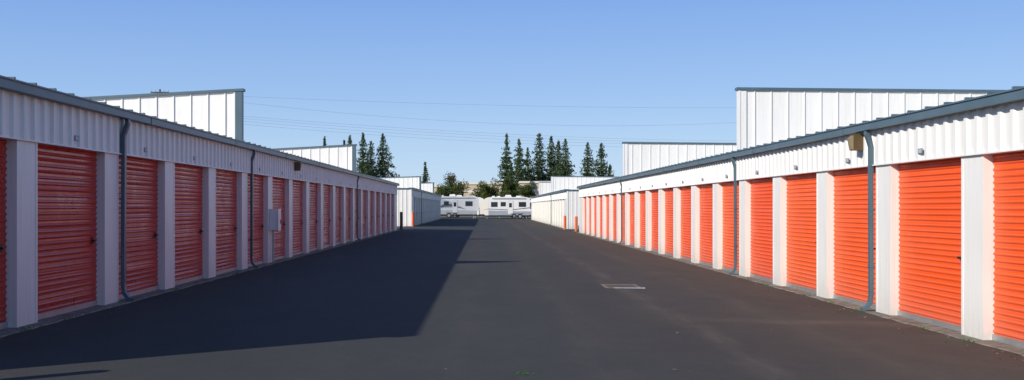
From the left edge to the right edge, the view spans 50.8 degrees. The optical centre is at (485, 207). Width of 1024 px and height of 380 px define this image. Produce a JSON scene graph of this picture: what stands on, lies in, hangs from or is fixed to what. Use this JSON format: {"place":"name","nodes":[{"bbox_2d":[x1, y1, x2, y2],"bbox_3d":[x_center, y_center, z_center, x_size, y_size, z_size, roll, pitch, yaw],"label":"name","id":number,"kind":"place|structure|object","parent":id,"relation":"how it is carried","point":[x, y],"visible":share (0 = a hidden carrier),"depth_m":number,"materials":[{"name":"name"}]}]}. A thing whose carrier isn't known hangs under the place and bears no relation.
{"place":"outdoors","nodes":[
{"label":"outdoors","id":0,"kind":"place"},
{"bbox_2d":[246,124,612,146],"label":"power line","id":1,"kind":"object","parent":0,"point":[428,138],"visible":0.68,"depth_m":154.32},
{"bbox_2d":[244,118,707,142],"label":"power line","id":2,"kind":"object","parent":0,"point":[502,136],"visible":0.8,"depth_m":160.75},
{"bbox_2d":[246,116,719,140],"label":"power line","id":3,"kind":"object","parent":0,"point":[495,133],"visible":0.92,"depth_m":160.95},
{"bbox_2d":[441,216,530,218],"bbox_3d":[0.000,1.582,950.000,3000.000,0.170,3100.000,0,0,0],"label":"ground","id":4,"kind":"structure","parent":0,"point":[529,217],"depth_m":170.07,"materials":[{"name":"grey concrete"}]},
{"bbox_2d":[356,132,373,176],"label":"fir tree","id":5,"kind":"object","parent":4,"relation":"on","point":[362,167],"visible":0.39,"depth_m":224.75,"materials":[{"name":"green plant"}]},
{"bbox_2d":[366,141,380,176],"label":"fir tree","id":6,"kind":"object","parent":4,"relation":"on","point":[371,153],"visible":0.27,"depth_m":239.71,"materials":[{"name":"green plant"}]},
{"bbox_2d":[372,133,399,176],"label":"fir tree","id":7,"kind":"object","parent":4,"relation":"on","point":[384,166],"visible":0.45,"depth_m":227.59,"materials":[{"name":"green plant"}]},
{"bbox_2d":[421,162,430,182],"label":"fir tree","id":8,"kind":"object","parent":4,"relation":"on","point":[425,178],"visible":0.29,"depth_m":209.82,"materials":[{"name":"green plant"}]},
{"bbox_2d":[435,187,449,195],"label":"broadleaf tree","id":9,"kind":"object","parent":4,"relation":"on","point":[440,191],"visible":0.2,"depth_m":184.70,"materials":[{"name":"green plant"}]},
{"bbox_2d":[436,171,469,195],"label":"broadleaf tree","id":10,"kind":"object","parent":4,"relation":"on","point":[451,187],"visible":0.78,"depth_m":189.67,"materials":[{"name":"green plant"}]},
{"bbox_2d":[452,195,483,217],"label":"travel trailer","id":11,"kind":"object","parent":4,"relation":"on","point":[480,201],"visible":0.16,"depth_m":160.00,"materials":[{"name":"white metal"}]},
{"bbox_2d":[462,184,501,196],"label":"walls","id":12,"kind":"structure","parent":4,"relation":"on","point":[472,187],"depth_m":212.00,"materials":[{"name":"beige paint"}]},
{"bbox_2d":[458,182,502,192],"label":"cornice","id":13,"kind":"structure","parent":12,"relation":"on","point":[477,183],"depth_m":211.80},
{"bbox_2d":[470,177,501,198],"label":"broadleaf tree","id":14,"kind":"object","parent":4,"relation":"on","point":[485,190],"visible":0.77,"depth_m":190.97,"materials":[{"name":"green plant"}]},
{"bbox_2d":[497,133,517,190],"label":"fir tree","id":15,"kind":"object","parent":4,"relation":"on","point":[505,167],"visible":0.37,"depth_m":221.63,"materials":[{"name":"green plant"}]},
{"bbox_2d":[499,177,517,196],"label":"broadleaf tree","id":16,"kind":"object","parent":4,"relation":"on","point":[510,189],"visible":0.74,"depth_m":188.41,"materials":[{"name":"green plant"}]},
{"bbox_2d":[507,162,516,196],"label":"fir tree","id":17,"kind":"object","parent":4,"relation":"on","point":[511,172],"visible":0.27,"depth_m":211.82,"materials":[{"name":"green plant"}]},
{"bbox_2d":[509,138,533,187],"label":"fir tree","id":18,"kind":"object","parent":4,"relation":"on","point":[520,173],"visible":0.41,"depth_m":227.70,"materials":[{"name":"green plant"}]},
{"bbox_2d":[516,183,536,197],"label":"broadleaf tree","id":19,"kind":"object","parent":4,"relation":"on","point":[526,190],"visible":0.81,"depth_m":199.26,"materials":[{"name":"green plant"}]},
{"bbox_2d":[523,147,533,178],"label":"fir tree","id":20,"kind":"object","parent":4,"relation":"on","point":[528,160],"visible":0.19,"depth_m":239.79,"materials":[{"name":"green plant"}]},
{"bbox_2d":[519,183,538,196],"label":"walls","id":21,"kind":"structure","parent":4,"relation":"on","point":[536,185],"depth_m":216.00,"materials":[{"name":"beige paint"}]},
{"bbox_2d":[518,181,550,190],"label":"cornice","id":22,"kind":"structure","parent":21,"relation":"on","point":[519,182],"depth_m":215.80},
{"bbox_2d":[526,133,552,180],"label":"fir tree","id":23,"kind":"object","parent":4,"relation":"on","point":[538,166],"visible":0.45,"depth_m":229.66,"materials":[{"name":"green plant"}]},
{"bbox_2d":[544,135,559,180],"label":"fir tree","id":24,"kind":"object","parent":4,"relation":"on","point":[551,161],"visible":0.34,"depth_m":235.60,"materials":[{"name":"green plant"}]},
{"bbox_2d":[552,141,564,175],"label":"fir tree","id":25,"kind":"object","parent":4,"relation":"on","point":[558,145],"visible":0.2,"depth_m":241.83,"materials":[{"name":"green plant"}]},
{"bbox_2d":[550,138,576,175],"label":"fir tree","id":26,"kind":"object","parent":4,"relation":"on","point":[567,169],"visible":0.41,"depth_m":227.55,"materials":[{"name":"green plant"}]},
{"bbox_2d":[579,142,599,175],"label":"fir tree","id":27,"kind":"object","parent":4,"relation":"on","point":[588,164],"visible":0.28,"depth_m":225.69,"materials":[{"name":"green plant"}]},
{"bbox_2d":[592,142,610,175],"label":"fir tree","id":28,"kind":"object","parent":4,"relation":"on","point":[602,171],"visible":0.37,"depth_m":231.67,"materials":[{"name":"green plant"}]},
{"bbox_2d":[0,217,1023,379],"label":"asphalt road","id":29,"kind":"structure","parent":0,"point":[437,297],"depth_m":14.12,"materials":[{"name":"asphalt"}]},
{"bbox_2d":[0,230,398,337],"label":"concrete threshold","id":30,"kind":"object","parent":29,"relation":"on","point":[4,332],"visible":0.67,"depth_m":17.62,"materials":[{"name":"concrete"}]},
{"bbox_2d":[6,136,396,327],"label":"pillars","id":31,"kind":"structure","parent":30,"relation":"on","point":[22,233],"depth_m":16.85,"materials":[{"name":"metal"}]},
{"bbox_2d":[0,139,7,328],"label":"roll up door","id":32,"kind":"structure","parent":31,"relation":"attached to","point":[3,240],"depth_m":13.11,"materials":[{"name":"red paint"}]},
{"bbox_2d":[38,145,97,319],"bbox_3d":[-5.848,0.287,15.025,0.085,2.372,2.460,0,0,0],"label":"roll up door","id":33,"kind":"structure","parent":31,"relation":"attached to","point":[67,229],"depth_m":15.07,"materials":[{"name":"red paint"}]},
{"bbox_2d":[119,156,158,298],"bbox_3d":[-5.848,0.287,18.075,0.085,2.372,2.460,0,0,0],"label":"roll up door","id":34,"kind":"structure","parent":31,"relation":"attached to","point":[141,227],"depth_m":18.34,"materials":[{"name":"red paint"}]},
{"bbox_2d":[175,164,202,284],"bbox_3d":[-5.848,0.287,21.125,0.085,2.372,2.460,0,0,0],"label":"roll up door","id":35,"kind":"structure","parent":31,"relation":"attached to","point":[188,223],"depth_m":21.29,"materials":[{"name":"red paint"}]},
{"bbox_2d":[0,89,397,194],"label":"header panel","id":36,"kind":"object","parent":31,"relation":"on","point":[34,119],"visible":0.81,"depth_m":17.66,"materials":[{"name":"white paint"}]},
{"bbox_2d":[119,119,133,301],"bbox_3d":[-5.636,0.042,16.950,0.208,2.884,0.104,0,0,0],"label":"downspout","id":37,"kind":"object","parent":36,"relation":"attached to","point":[123,256],"visible":1,"depth_m":16.91,"materials":[{"name":"metal"}]},
{"bbox_2d":[249,150,257,267],"bbox_3d":[-5.636,0.042,26.250,0.208,2.884,0.104,0,0,0],"label":"downspout","id":38,"kind":"object","parent":36,"relation":"attached to","point":[251,215],"visible":0.98,"depth_m":26.21,"materials":[{"name":"metal"}]},
{"bbox_2d":[295,162,301,170],"bbox_3d":[-5.595,-1.225,32.300,0.210,0.260,0.180,0,0,0],"label":"wall lamp","id":39,"kind":"object","parent":36,"relation":"attached to","point":[298,166],"visible":1,"depth_m":32.21,"materials":[{"name":"brown metal"}]},
{"bbox_2d":[356,176,360,239],"bbox_3d":[-5.636,0.042,47.900,0.208,2.884,0.104,0,0,0],"label":"downspout","id":40,"kind":"object","parent":36,"relation":"attached to","point":[357,211],"visible":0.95,"depth_m":47.86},
{"bbox_2d":[216,170,236,274],"bbox_3d":[-5.848,0.287,24.175,0.085,2.372,2.460,0,0,0],"label":"roll up door","id":41,"kind":"structure","parent":31,"relation":"attached to","point":[226,221],"depth_m":24.36,"materials":[{"name":"red paint"}]},
{"bbox_2d":[248,174,263,266],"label":"roll up door","id":42,"kind":"structure","parent":31,"relation":"attached to","point":[258,216],"depth_m":27.68,"materials":[{"name":"red paint"}]},
{"bbox_2d":[273,178,285,259],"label":"roll up door","id":43,"kind":"structure","parent":31,"relation":"attached to","point":[279,203],"depth_m":30.72,"materials":[{"name":"red paint"}]},
{"bbox_2d":[293,180,302,255],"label":"roll up door","id":44,"kind":"structure","parent":31,"relation":"attached to","point":[297,217],"depth_m":33.66,"materials":[{"name":"red paint"}]},
{"bbox_2d":[309,183,317,251],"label":"roll up door","id":45,"kind":"structure","parent":31,"relation":"attached to","point":[313,221],"depth_m":36.65,"materials":[{"name":"red paint"}]},
{"bbox_2d":[323,185,330,247],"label":"roll up door","id":46,"kind":"structure","parent":31,"relation":"attached to","point":[326,216],"depth_m":39.82,"materials":[{"name":"red paint"}]},
{"bbox_2d":[335,186,341,244],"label":"roll up door","id":47,"kind":"structure","parent":31,"relation":"attached to","point":[338,219],"depth_m":42.83,"materials":[{"name":"red paint"}]},
{"bbox_2d":[346,188,350,241],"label":"roll up door","id":48,"kind":"structure","parent":31,"relation":"attached to","point":[348,218],"depth_m":46.07,"materials":[{"name":"red paint"}]},
{"bbox_2d":[355,189,358,239],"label":"roll up door","id":49,"kind":"structure","parent":31,"relation":"attached to","point":[355,213],"depth_m":48.77,"materials":[{"name":"red paint"}]},
{"bbox_2d":[363,190,365,237],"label":"roll up door","id":50,"kind":"structure","parent":31,"relation":"attached to","point":[364,213],"depth_m":52.33,"materials":[{"name":"red paint"}]},
{"bbox_2d":[370,191,372,235],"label":"roll up door","id":51,"kind":"structure","parent":31,"relation":"attached to","point":[371,234],"depth_m":55.42,"materials":[{"name":"red paint"}]},
{"bbox_2d":[376,192,378,234],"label":"roll up door","id":52,"kind":"structure","parent":31,"relation":"attached to","point":[377,216],"depth_m":58.35,"materials":[{"name":"red paint"}]},
{"bbox_2d":[270,209,280,261],"bbox_3d":[-5.612,0.755,28.850,0.244,1.420,0.380,0,0,0],"label":"utility box","id":53,"kind":"object","parent":30,"relation":"on","point":[275,219],"visible":1,"depth_m":28.68,"materials":[{"name":"white paint"}]},
{"bbox_2d":[381,193,383,232],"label":"roll up door","id":54,"kind":"structure","parent":30,"relation":"on","point":[382,213],"depth_m":61.31,"materials":[{"name":"red paint"}]},
{"bbox_2d":[387,194,388,231],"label":"roll up door","id":55,"kind":"structure","parent":30,"relation":"on","point":[387,213],"depth_m":64.72,"materials":[{"name":"red paint"}]},
{"bbox_2d":[391,194,392,230],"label":"roll up door","id":56,"kind":"structure","parent":30,"relation":"on","point":[391,213],"depth_m":67.51,"materials":[{"name":"red paint"}]},
{"bbox_2d":[399,212,402,229],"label":"bollard","id":57,"kind":"object","parent":29,"relation":"on","point":[401,220],"visible":0.91,"depth_m":71.72,"materials":[{"name":"metal"}]},
{"bbox_2d":[397,188,411,225],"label":"end walls","id":58,"kind":"structure","parent":29,"relation":"on","point":[402,200],"depth_m":84.00,"materials":[{"name":"metal"}]},
{"bbox_2d":[441,194,478,217],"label":"travel trailer","id":59,"kind":"object","parent":29,"relation":"on","point":[454,205],"visible":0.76,"depth_m":151.49,"materials":[{"name":"silver metal"}]},
{"bbox_2d":[12,272,977,342],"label":"edge weeds","id":60,"kind":"object","parent":29,"relation":"on","point":[746,278],"visible":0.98,"depth_m":14.60,"materials":[{"name":"green plant"}]},
{"bbox_2d":[473,195,529,218],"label":"travel trailer","id":61,"kind":"object","parent":29,"relation":"on","point":[508,206],"visible":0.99,"depth_m":150.00,"materials":[{"name":"white metal"}]},
{"bbox_2d":[566,190,578,228],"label":"end walls","id":62,"kind":"structure","parent":29,"relation":"on","point":[574,203],"depth_m":81.60,"materials":[{"name":"metal"}]},
{"bbox_2d":[575,216,577,231],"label":"bollard","id":63,"kind":"object","parent":29,"relation":"on","point":[576,223],"visible":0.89,"depth_m":73.92,"materials":[{"name":"metal"}]},
{"bbox_2d":[601,284,644,288],"bbox_3d":[2.790,1.626,21.930,0.780,0.060,1.020,0,0,0],"label":"storm drain","id":64,"kind":"object","parent":29,"relation":"on","point":[621,286],"visible":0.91,"depth_m":21.75,"materials":[{"name":"metal"}]},
{"bbox_2d":[577,232,1023,355],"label":"concrete threshold","id":65,"kind":"object","parent":29,"relation":"on","point":[989,343],"visible":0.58,"depth_m":16.85,"materials":[{"name":"concrete"}]},
{"bbox_2d":[584,197,585,233],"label":"roll up door","id":66,"kind":"structure","parent":65,"relation":"on","point":[585,215],"depth_m":67.71,"materials":[{"name":"orange paint"}]},
{"bbox_2d":[589,196,590,234],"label":"roll up door","id":67,"kind":"structure","parent":65,"relation":"on","point":[589,215],"depth_m":64.67,"materials":[{"name":"orange paint"}]},
{"bbox_2d":[594,196,595,235],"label":"roll up door","id":68,"kind":"structure","parent":65,"relation":"on","point":[594,215],"depth_m":61.72,"materials":[{"name":"orange paint"}]},
{"bbox_2d":[600,195,601,237],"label":"roll up door","id":69,"kind":"structure","parent":65,"relation":"on","point":[601,216],"depth_m":58.37,"materials":[{"name":"orange paint"}]},
{"bbox_2d":[606,194,608,239],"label":"roll up door","id":70,"kind":"structure","parent":65,"relation":"on","point":[607,216],"depth_m":55.50,"materials":[{"name":"orange paint"}]},
{"bbox_2d":[613,194,616,241],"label":"roll up door","id":71,"kind":"structure","parent":65,"relation":"on","point":[614,217],"depth_m":52.11,"materials":[{"name":"orange paint"}]},
{"bbox_2d":[621,193,624,243],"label":"roll up door","id":72,"kind":"structure","parent":65,"relation":"on","point":[623,206],"depth_m":48.95,"materials":[{"name":"orange paint"}]},
{"bbox_2d":[629,192,634,245],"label":"roll up door","id":73,"kind":"structure","parent":65,"relation":"on","point":[632,219],"depth_m":46.06,"materials":[{"name":"orange paint"}]},
{"bbox_2d":[639,191,645,248],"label":"roll up door","id":74,"kind":"structure","parent":65,"relation":"on","point":[643,219],"depth_m":42.91,"materials":[{"name":"orange paint"}]},
{"bbox_2d":[651,189,657,251],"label":"roll up door","id":75,"kind":"structure","parent":65,"relation":"on","point":[654,222],"depth_m":40.02,"materials":[{"name":"orange paint"}]},
{"bbox_2d":[664,188,672,255],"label":"roll up door","id":76,"kind":"structure","parent":65,"relation":"on","point":[669,221],"depth_m":36.88,"materials":[{"name":"orange paint"}]},
{"bbox_2d":[680,186,690,260],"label":"roll up door","id":77,"kind":"structure","parent":65,"relation":"on","point":[685,220],"depth_m":33.80,"materials":[{"name":"orange paint"}]},
{"bbox_2d":[699,184,712,266],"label":"roll up door","id":78,"kind":"structure","parent":65,"relation":"on","point":[706,224],"depth_m":30.68,"materials":[{"name":"orange paint"}]},
{"bbox_2d":[722,181,738,273],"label":"roll up door","id":79,"kind":"structure","parent":65,"relation":"on","point":[728,227],"depth_m":27.80,"materials":[{"name":"orange paint"}]},
{"bbox_2d":[750,177,772,282],"bbox_3d":[6.277,0.457,24.325,0.085,2.372,2.460,0,0,0],"label":"roll up door","id":80,"kind":"structure","parent":65,"relation":"on","point":[761,228],"depth_m":24.49,"materials":[{"name":"orange paint"}]},
{"bbox_2d":[579,151,994,339],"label":"pillars","id":81,"kind":"structure","parent":65,"relation":"on","point":[977,245],"depth_m":16.98,"materials":[{"name":"white paint"}]},
{"bbox_2d":[579,100,1023,196],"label":"header panel","id":82,"kind":"object","parent":81,"relation":"on","point":[997,129],"visible":0.79,"depth_m":16.78,"materials":[{"name":"white paint"}]},
{"bbox_2d":[618,180,622,243],"bbox_3d":[6.066,0.212,48.300,0.208,2.884,0.104,0,0,0],"label":"downspout","id":83,"kind":"object","parent":82,"relation":"attached to","point":[621,216],"visible":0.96,"depth_m":48.26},
{"bbox_2d":[729,157,737,274],"bbox_3d":[6.066,0.212,26.350,0.208,2.884,0.104,0,0,0],"label":"downspout","id":84,"kind":"object","parent":82,"relation":"attached to","point":[735,222],"visible":0.99,"depth_m":26.31,"materials":[{"name":"metal"}]},
{"bbox_2d":[847,134,863,150],"bbox_3d":[6.025,-1.055,17.550,0.210,0.260,0.180,0,0,0],"label":"wall lamp","id":85,"kind":"object","parent":82,"relation":"attached to","point":[855,142],"visible":1,"depth_m":17.46,"materials":[{"name":"brown metal"}]},
{"bbox_2d":[860,130,874,311],"bbox_3d":[6.066,0.212,17.100,0.208,2.884,0.104,0,0,0],"label":"downspout","id":86,"kind":"object","parent":82,"relation":"attached to","point":[871,267],"visible":0.99,"depth_m":17.06,"materials":[{"name":"metal"}]},
{"bbox_2d":[786,173,815,293],"bbox_3d":[6.277,0.457,21.275,0.085,2.372,2.460,0,0,0],"label":"roll up door","id":87,"kind":"structure","parent":65,"relation":"on","point":[801,232],"depth_m":21.42,"materials":[{"name":"orange paint"}]},
{"bbox_2d":[833,167,875,308],"bbox_3d":[6.277,0.457,18.225,0.085,2.372,2.460,0,0,0],"label":"roll up door","id":88,"kind":"structure","parent":65,"relation":"on","point":[850,234],"depth_m":18.48,"materials":[{"name":"orange paint"}]},
{"bbox_2d":[898,158,960,331],"bbox_3d":[6.277,0.457,15.175,0.085,2.372,2.460,0,0,0],"label":"roll up door","id":89,"kind":"structure","parent":65,"relation":"on","point":[929,234],"depth_m":15.22,"materials":[{"name":"orange paint"}]},
{"bbox_2d":[992,151,1023,347],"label":"roll up door","id":90,"kind":"structure","parent":65,"relation":"on","point":[1008,246],"depth_m":12.96,"materials":[{"name":"orange paint"}]},
{"bbox_2d":[0,0,1023,186],"label":"sky","id":91,"kind":"structure","parent":0,"point":[685,61],"materials":[{"name":"blue"}]},
{"bbox_3d":[-11.720,-1.555,39.450,12.040,0.320,61.160,0,0,0],"label":"roof","id":92,"kind":"object","parent":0,"visible":0},
{"bbox_2d":[83,88,244,140],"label":"parapet wall","id":93,"kind":"structure","parent":92,"relation":"on","point":[221,112],"depth_m":25.45,"materials":[{"name":"metal"}]},
{"bbox_2d":[0,75,398,185],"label":"gutter","id":94,"kind":"object","parent":92,"relation":"attached to","point":[15,85],"visible":1,"depth_m":17.38,"materials":[{"name":"metal"}]},
{"bbox_2d":[274,144,356,170],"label":"parapet wall","id":95,"kind":"structure","parent":92,"relation":"on","point":[342,156],"depth_m":47.80,"materials":[{"name":"metal"}]},
{"bbox_3d":[12.150,-1.385,39.850,12.040,0.320,61.760,0,0,0],"label":"roof","id":96,"kind":"object","parent":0,"visible":0},
{"bbox_2d":[622,142,736,175],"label":"parapet wall","id":97,"kind":"structure","parent":96,"relation":"on","point":[638,157],"depth_m":48.20,"materials":[{"name":"metal"}]},
{"bbox_2d":[577,86,1023,188],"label":"gutter","id":98,"kind":"object","parent":96,"relation":"on","point":[1013,94],"visible":1,"depth_m":16.84,"materials":[{"name":"metal"}]},
{"bbox_2d":[735,87,1004,149],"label":"parapet wall","id":99,"kind":"structure","parent":96,"relation":"on","point":[766,115],"depth_m":26.30,"materials":[{"name":"metal"}]},
{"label":"roof","id":100,"kind":"object","parent":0,"visible":0},
{"bbox_2d":[377,176,421,188],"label":"parapet wall","id":101,"kind":"structure","parent":100,"relation":"on","point":[410,182],"depth_m":96.50,"materials":[{"name":"metal"}]},
{"bbox_2d":[412,188,441,196],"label":"gutter","id":102,"kind":"object","parent":100,"relation":"attached to","point":[416,189],"visible":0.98,"depth_m":100.58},
{"bbox_2d":[421,182,434,192],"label":"parapet wall","id":103,"kind":"structure","parent":100,"relation":"on","point":[428,187],"depth_m":121.00,"materials":[{"name":"metal"}]},
{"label":"roof","id":104,"kind":"object","parent":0,"visible":0},
{"bbox_2d":[539,182,550,194],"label":"parapet wall","id":105,"kind":"structure","parent":104,"relation":"on","point":[544,187],"depth_m":124.00,"materials":[{"name":"metal"}]},
{"bbox_2d":[530,189,569,197],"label":"gutter","id":106,"kind":"object","parent":104,"relation":"on","point":[563,190],"visible":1,"depth_m":97.47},
{"bbox_2d":[551,176,615,191],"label":"parapet wall","id":107,"kind":"structure","parent":104,"relation":"on","point":[558,183],"depth_m":101.00,"materials":[{"name":"metal"}]},
{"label":"concrete threshold","id":108,"kind":"object","parent":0,"visible":0},
{"bbox_2d":[408,196,440,225],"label":"pillars","id":109,"kind":"structure","parent":108,"relation":"on","point":[433,207],"depth_m":107.05,"materials":[{"name":"metal"}]},
{"bbox_2d":[408,189,440,200],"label":"header panel","id":110,"kind":"object","parent":109,"relation":"on","point":[415,193],"visible":0.85,"depth_m":101.14,"materials":[{"name":"white paint"}]},
{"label":"concrete threshold","id":111,"kind":"object","parent":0,"visible":0},
{"bbox_2d":[531,198,570,228],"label":"pillars","id":112,"kind":"structure","parent":111,"relation":"on","point":[538,211],"depth_m":98.82,"materials":[{"name":"metal"}]},
{"bbox_2d":[531,191,570,201],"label":"header panel","id":113,"kind":"object","parent":112,"relation":"on","point":[560,195],"visible":0.84,"depth_m":96.75,"materials":[{"name":"white paint"}]},
{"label":"utility pole","id":114,"kind":"object","parent":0,"visible":0},
{"bbox_2d":[245,121,616,143],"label":"power line","id":115,"kind":"object","parent":114,"relation":"attached to","point":[432,135],"visible":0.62,"depth_m":153.34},
{"bbox_2d":[244,96,648,107],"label":"power line","id":116,"kind":"object","parent":114,"relation":"attached to","point":[466,104],"visible":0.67,"depth_m":146.49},
{"bbox_2d":[251,103,734,125],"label":"power line","id":117,"kind":"object","parent":114,"relation":"attached to","point":[479,122],"visible":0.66,"depth_m":147.54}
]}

